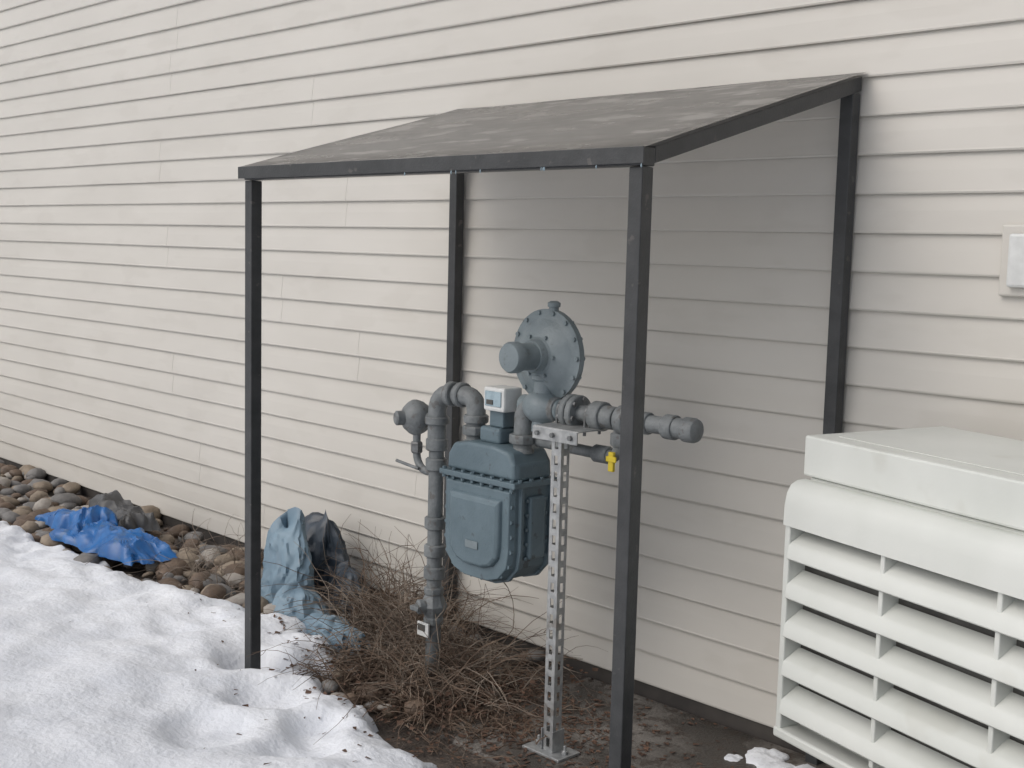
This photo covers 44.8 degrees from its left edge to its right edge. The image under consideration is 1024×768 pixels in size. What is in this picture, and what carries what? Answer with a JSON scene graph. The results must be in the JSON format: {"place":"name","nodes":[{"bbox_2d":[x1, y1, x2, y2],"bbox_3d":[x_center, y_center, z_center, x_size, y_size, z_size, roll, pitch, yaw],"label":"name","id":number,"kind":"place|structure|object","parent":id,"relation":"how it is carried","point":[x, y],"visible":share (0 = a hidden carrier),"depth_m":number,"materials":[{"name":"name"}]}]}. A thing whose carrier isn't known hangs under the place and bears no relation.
{"place":"outdoors","nodes":[
{"label":"outdoors","id":0,"kind":"place"},
{"bbox_2d":[0,478,587,767],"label":"ground","id":1,"kind":"structure","parent":0,"point":[384,732],"depth_m":4.10,"materials":[{"name":"soil"}]},
{"bbox_2d":[0,521,436,767],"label":"snow","id":2,"kind":"structure","parent":1,"relation":"on","point":[107,676],"depth_m":4.20,"materials":[{"name":"white snow"}]},
{"bbox_2d":[82,509,386,630],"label":"dry weeds","id":3,"kind":"object","parent":1,"relation":"on","point":[216,570],"visible":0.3,"depth_m":5.75,"materials":[{"name":"brown plant"}]},
{"bbox_2d":[0,460,549,717],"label":"river rocks","id":4,"kind":"object","parent":1,"relation":"on","point":[34,488],"visible":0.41,"depth_m":6.13,"materials":[{"name":"stone"}]},
{"bbox_2d":[35,490,176,565],"bbox_3d":[-2.050,0.690,6.298,0.506,0.188,1.258,-5,9,-44],"label":"blue tarp","id":5,"kind":"object","parent":4,"relation":"on","point":[114,525],"visible":1,"depth_m":6.15,"materials":[{"name":"blue plastic"}]},
{"bbox_2d":[261,507,370,656],"bbox_3d":[-0.827,0.791,5.099,0.233,0.455,0.902,-3,8,-32],"label":"faded tarp","id":6,"kind":"object","parent":1,"relation":"on","point":[286,535],"visible":0.73,"depth_m":5.26,"materials":[{"name":"blue plastic"}]},
{"bbox_2d":[305,509,367,617],"bbox_3d":[-0.802,0.771,5.470,0.233,0.414,0.546,-5,9,-44],"label":"dark plastic bag","id":7,"kind":"object","parent":1,"relation":"on","point":[316,526],"visible":0.47,"depth_m":5.45,"materials":[{"name":"grey plastic"}]},
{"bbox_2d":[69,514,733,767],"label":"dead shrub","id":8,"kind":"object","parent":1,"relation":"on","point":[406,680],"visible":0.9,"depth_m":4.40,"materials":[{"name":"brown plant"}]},
{"bbox_2d":[3,0,984,299],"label":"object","id":9,"kind":"object","parent":1,"relation":"on","point":[401,118],"depth_m":4.80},
{"bbox_2d":[0,457,805,754],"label":"foundation flashing","id":10,"kind":"object","parent":9,"relation":"attached to","point":[719,716],"depth_m":4.45,"materials":[{"name":"black metal"}]},
{"bbox_2d":[0,0,1023,727],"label":"siding","id":11,"kind":"object","parent":9,"relation":"attached to","point":[122,334],"visible":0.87,"depth_m":4.82,"materials":[{"name":"plastic"}]},
{"bbox_2d":[998,224,1023,296],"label":"wall outlet block","id":12,"kind":"structure","parent":11,"relation":"attached to","point":[1011,279],"depth_m":3.35,"materials":[{"name":"white plastic"}]},
{"bbox_2d":[393,381,703,686],"bbox_3d":[0.069,0.585,4.064,1.280,1.139,0.139,7,9,41],"label":"gas piping","id":13,"kind":"object","parent":1,"relation":"on","point":[416,418],"visible":0.87,"depth_m":4.30,"materials":[{"name":"paint"}]},
{"bbox_2d":[439,385,556,582],"bbox_3d":[-0.051,0.329,4.165,0.220,0.651,0.370,-5,9,-44],"label":"gas meter","id":14,"kind":"object","parent":13,"relation":"attached to","point":[497,491],"visible":0.91,"depth_m":4.07,"materials":[{"name":"paint"}]},
{"bbox_2d":[485,390,500,407],"bbox_3d":[-0.062,0.049,4.078,0.004,0.050,0.076,-5,9,-44],"label":"index window","id":15,"kind":"structure","parent":14,"relation":"in","point":[490,395],"depth_m":4.07,"materials":[{"name":"white glass"}]},
{"bbox_2d":[499,301,584,431],"bbox_3d":[0.073,-0.054,3.968,0.239,0.423,0.300,-5,9,-44],"label":"gas regulator","id":16,"kind":"object","parent":13,"relation":"attached to","point":[541,356],"visible":0.9,"depth_m":3.93,"materials":[{"name":"paint"}]},
{"bbox_2d":[238,72,864,767],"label":"meter shelter","id":17,"kind":"object","parent":1,"relation":"on","point":[640,134],"visible":0.95,"depth_m":3.68,"materials":[{"name":"paint"}]},
{"bbox_2d":[429,677,833,767],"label":"concrete pad","id":18,"kind":"object","parent":1,"relation":"on","point":[707,734],"visible":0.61,"depth_m":4.04,"materials":[{"name":"grey concrete"}]},
{"bbox_2d":[522,402,609,762],"bbox_3d":[0.173,0.608,3.905,0.200,1.110,0.190,-5,9,-44],"label":"strut pipe support","id":19,"kind":"object","parent":18,"relation":"on","point":[553,747],"visible":0.89,"depth_m":3.86,"materials":[{"name":"silver metal"}]},
{"bbox_2d":[724,747,814,767],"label":"snow clumps","id":20,"kind":"object","parent":18,"relation":"on","point":[759,757],"visible":1,"depth_m":3.89,"materials":[{"name":"white snow"}]},
{"bbox_2d":[773,426,1023,767],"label":"air conditioner condenser unit","id":21,"kind":"object","parent":18,"relation":"on","point":[902,630],"visible":1,"depth_m":2.93,"materials":[{"name":"paint"}]}
]}

